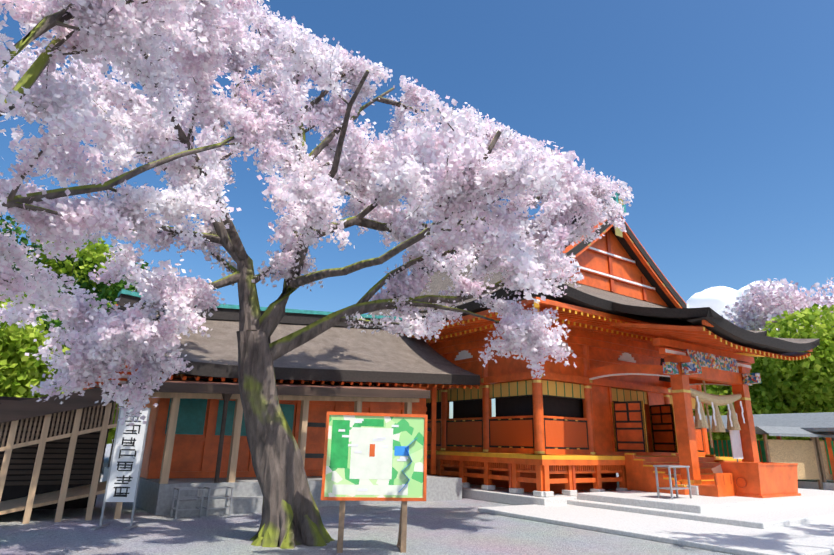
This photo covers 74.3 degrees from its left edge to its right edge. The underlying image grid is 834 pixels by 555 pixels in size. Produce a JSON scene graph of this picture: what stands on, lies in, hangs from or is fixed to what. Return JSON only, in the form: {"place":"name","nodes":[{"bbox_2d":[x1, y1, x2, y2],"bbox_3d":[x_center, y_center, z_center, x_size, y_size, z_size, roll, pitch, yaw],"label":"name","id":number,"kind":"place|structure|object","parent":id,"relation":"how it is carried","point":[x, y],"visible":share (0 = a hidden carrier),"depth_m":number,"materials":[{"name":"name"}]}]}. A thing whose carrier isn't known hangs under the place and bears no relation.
{"place":"outdoors","nodes":[
{"label":"outdoors","id":0,"kind":"place"},
{"bbox_2d":[0,0,286,317],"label":"cherry blossoms","id":1,"kind":"object","parent":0,"point":[70,116],"depth_m":4.51,"materials":[{"name":"pink plant"}]},
{"bbox_2d":[0,444,833,554],"bbox_3d":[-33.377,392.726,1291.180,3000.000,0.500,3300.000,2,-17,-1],"label":"gravel ground","id":2,"kind":"structure","parent":0,"point":[463,526],"depth_m":9.35,"materials":[{"name":"grey gravel"}]},
{"bbox_2d":[0,279,69,397],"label":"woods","id":3,"kind":"object","parent":2,"relation":"on","point":[20,372],"visible":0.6,"depth_m":21.50,"materials":[{"name":"green plant"}]},
{"bbox_2d":[0,214,110,304],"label":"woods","id":4,"kind":"object","parent":2,"relation":"on","point":[102,287],"visible":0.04,"depth_m":31.45,"materials":[{"name":"green plant"}]},
{"bbox_2d":[24,293,112,397],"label":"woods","id":5,"kind":"object","parent":2,"relation":"on","point":[57,322],"visible":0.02,"depth_m":26.19,"materials":[{"name":"green plant"}]},
{"bbox_2d":[26,234,116,306],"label":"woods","id":6,"kind":"object","parent":2,"relation":"on","point":[88,251],"depth_m":31.65,"materials":[{"name":"green plant"}]},
{"bbox_2d":[51,373,124,466],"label":"woods","id":7,"kind":"object","parent":2,"relation":"on","point":[111,435],"depth_m":23.46,"materials":[{"name":"green plant"}]},
{"bbox_2d":[61,245,149,304],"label":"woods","id":8,"kind":"object","parent":2,"relation":"on","point":[115,290],"visible":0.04,"depth_m":37.28,"materials":[{"name":"green plant"}]},
{"bbox_2d":[91,407,150,529],"bbox_3d":[-5.248,3.394,9.911,0.570,2.050,0.600,4,-17,-9],"label":"white sign","id":9,"kind":"object","parent":2,"relation":"on","point":[115,473],"depth_m":9.91,"materials":[{"name":"white wood"}]},
{"bbox_2d":[0,304,478,523],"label":"annex","id":10,"kind":"object","parent":2,"relation":"on","point":[194,456],"depth_m":12.49,"materials":[{"name":"wood"}]},
{"bbox_2d":[0,396,113,509],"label":"annex interior","id":11,"kind":"object","parent":10,"relation":"attached to","point":[10,492],"visible":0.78,"depth_m":11.97,"materials":[{"name":"black wood"}]},
{"bbox_2d":[0,400,130,446],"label":"wood slat","id":12,"kind":"object","parent":10,"relation":"attached to","point":[57,423],"visible":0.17,"depth_m":10.48,"materials":[{"name":"brown wood"}]},
{"bbox_2d":[89,366,130,386],"bbox_3d":[-7.968,1.983,15.292,0.970,1.767,7.500,13,-21,-34],"label":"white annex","id":13,"kind":"object","parent":10,"relation":"attached to","point":[120,382],"visible":0.04,"depth_m":17.35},
{"bbox_2d":[165,398,294,435],"bbox_3d":[-4.777,3.683,14.396,3.300,0.880,0.025,13,-21,-34],"label":"window","id":14,"kind":"structure","parent":10,"relation":"attached to","point":[191,416],"depth_m":13.92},
{"bbox_2d":[117,289,401,319],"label":"roof ridge","id":15,"kind":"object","parent":10,"relation":"attached to","point":[136,294],"visible":0.31,"depth_m":18.10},
{"bbox_2d":[136,377,429,390],"bbox_3d":[-4.489,2.927,13.750,10.250,1.436,2.500,13,-21,-34],"label":"rain gutter","id":16,"kind":"object","parent":10,"relation":"attached to","point":[284,383],"visible":0.58,"depth_m":14.40,"materials":[{"name":"metal"}]},
{"bbox_2d":[91,294,479,387],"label":"roof trim","id":17,"kind":"structure","parent":10,"relation":"attached to","point":[201,369],"depth_m":15.43,"materials":[{"name":"brown wood"}]},
{"bbox_2d":[121,307,476,382],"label":"roof","id":18,"kind":"structure","parent":10,"relation":"attached to","point":[341,348],"depth_m":16.95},
{"bbox_2d":[0,0,633,548],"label":"cherry tree","id":19,"kind":"object","parent":2,"relation":"on","point":[562,184],"depth_m":8.66,"materials":[{"name":"pink plant"}]},
{"bbox_2d":[337,501,406,552],"bbox_3d":[-0.674,3.130,8.482,1.560,1.990,0.550,4,-17,-8],"label":"sign post","id":20,"kind":"object","parent":2,"relation":"on","point":[402,537],"visible":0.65,"depth_m":8.06,"materials":[{"name":"brown wood"}]},
{"bbox_2d":[321,412,427,500],"bbox_3d":[-0.616,2.699,8.315,1.560,1.260,0.031,4,-17,-8],"label":"map sign","id":21,"kind":"object","parent":2,"relation":"on","point":[372,451],"depth_m":8.32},
{"bbox_2d":[330,419,383,467],"bbox_3d":[-0.903,2.507,8.327,0.780,0.720,0.002,4,-17,-8],"label":"map green area","id":22,"kind":"object","parent":21,"relation":"attached to","point":[339,451],"visible":1,"depth_m":8.30,"materials":[{"name":"green paint"}]},
{"bbox_2d":[394,438,416,491],"bbox_3d":[-0.178,2.838,8.345,0.341,0.792,0.110,4,-17,-8],"label":"map water area","id":23,"kind":"object","parent":21,"relation":"attached to","point":[401,451],"visible":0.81,"depth_m":8.39,"materials":[{"name":"blue paint"}]},
{"bbox_2d":[397,217,833,554],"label":"shrine building","id":24,"kind":"structure","parent":2,"relation":"on","point":[598,352],"depth_m":16.48,"materials":[{"name":"orange wood"}]},
{"bbox_2d":[444,191,625,256],"bbox_3d":[3.931,-1.593,26.856,0.800,1.435,14.005,13,-20,-33],"label":"haiden copper","id":25,"kind":"object","parent":24,"relation":"attached to","point":[616,198],"visible":0.02,"depth_m":21.25,"materials":[{"name":"metal"}]},
{"bbox_2d":[426,396,648,451],"bbox_3d":[3.887,5.331,20.335,7.298,2.680,15.950,43,-45,-66],"label":"haiden interior","id":26,"kind":"object","parent":24,"relation":"attached to","point":[552,406],"depth_m":18.15,"materials":[{"name":"black"}]},
{"bbox_2d":[426,380,695,408],"bbox_3d":[3.113,4.506,20.759,6.984,0.450,14.623,44,-45,-66],"label":"haiden misu","id":27,"kind":"object","parent":24,"relation":"attached to","point":[552,388],"visible":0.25,"depth_m":18.34,"materials":[{"name":"yellow wicker"}]},
{"bbox_2d":[427,420,702,449],"bbox_3d":[3.080,5.813,20.334,6.931,0.780,14.612,44,-45,-66],"label":"wall panel","id":28,"kind":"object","parent":24,"relation":"attached to","point":[520,433],"visible":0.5,"depth_m":17.59,"materials":[{"name":"orange wood"}]},
{"bbox_2d":[368,199,819,353],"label":"shrine roof","id":29,"kind":"structure","parent":24,"relation":"attached to","point":[723,328],"depth_m":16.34,"materials":[{"name":"black"}]},
{"bbox_2d":[441,198,750,484],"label":"metal fittings","id":30,"kind":"object","parent":24,"relation":"attached to","point":[618,232],"visible":0.35,"depth_m":17.80,"materials":[{"name":"gold metal"}]},
{"bbox_2d":[408,299,810,486],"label":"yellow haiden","id":31,"kind":"structure","parent":24,"relation":"attached to","point":[550,456],"depth_m":16.67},
{"bbox_2d":[662,349,760,385],"bbox_3d":[9.327,2.778,17.119,4.770,0.780,0.790,13,-20,-33],"label":"carved frieze","id":32,"kind":"object","parent":24,"relation":"attached to","point":[698,361],"visible":0.81,"depth_m":16.94,"materials":[{"name":"multicoloured wood"}]},
{"bbox_2d":[690,380,741,447],"bbox_3d":[9.122,4.059,16.999,3.360,2.310,0.595,13,-20,-33],"label":"shimenawa rope","id":33,"kind":"object","parent":24,"relation":"hanging from","point":[707,399],"visible":0.88,"depth_m":16.78,"materials":[{"name":"beige fabric"}]},
{"bbox_2d":[693,357,821,440],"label":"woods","id":34,"kind":"object","parent":2,"relation":"on","point":[754,406],"depth_m":31.85,"materials":[{"name":"green plant"}]},
{"bbox_2d":[702,307,833,440],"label":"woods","id":35,"kind":"object","parent":2,"relation":"on","point":[809,370],"depth_m":29.80,"materials":[{"name":"green plant"}]},
{"bbox_2d":[708,431,833,490],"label":"corridor","id":36,"kind":"object","parent":2,"relation":"on","point":[829,447],"depth_m":21.61,"materials":[{"name":"wood"}]},
{"bbox_2d":[693,412,833,431],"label":"roof","id":37,"kind":"structure","parent":36,"relation":"on","point":[815,422],"depth_m":22.78,"materials":[{"name":"grey metal"}]},
{"bbox_2d":[709,440,833,473],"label":"green corridor fence","id":38,"kind":"object","parent":36,"relation":"attached to","point":[730,449],"visible":0.16,"depth_m":24.59,"materials":[{"name":"green wood"}]},
{"bbox_2d":[755,426,833,437],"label":"roof","id":39,"kind":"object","parent":36,"relation":"on","point":[783,431],"visible":0.9,"depth_m":21.33,"materials":[{"name":"grey metal"}]},
{"bbox_2d":[768,439,832,479],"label":"wall","id":40,"kind":"structure","parent":36,"relation":"attached to","point":[801,453],"depth_m":21.37,"materials":[{"name":"beige paint"}]},
{"bbox_2d":[750,363,796,438],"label":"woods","id":41,"kind":"object","parent":2,"relation":"on","point":[767,384],"depth_m":32.07,"materials":[{"name":"green plant"}]},
{"bbox_2d":[721,277,833,440],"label":"weeping cherry","id":42,"kind":"object","parent":2,"relation":"on","point":[758,309],"depth_m":38.38,"materials":[{"name":"pink plant"}]},
{"bbox_2d":[748,303,833,440],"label":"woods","id":43,"kind":"object","parent":2,"relation":"on","point":[817,409],"visible":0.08,"depth_m":30.85,"materials":[{"name":"green plant"}]},
{"bbox_2d":[762,434,826,489],"bbox_3d":[16.852,7.393,21.662,6.800,2.200,0.100,4,-17,-9],"label":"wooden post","id":44,"kind":"object","parent":2,"relation":"on","point":[820,464],"visible":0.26,"depth_m":21.41,"materials":[{"name":"wood"}]},
{"bbox_2d":[0,0,833,418],"label":"sky","id":45,"kind":"structure","parent":0,"point":[717,116],"materials":[{"name":"blue"}]},
{"bbox_2d":[687,281,832,320],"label":"cloud","id":46,"kind":"structure","parent":0,"point":[718,299],"depth_m":750.26,"materials":[{"name":"white"}]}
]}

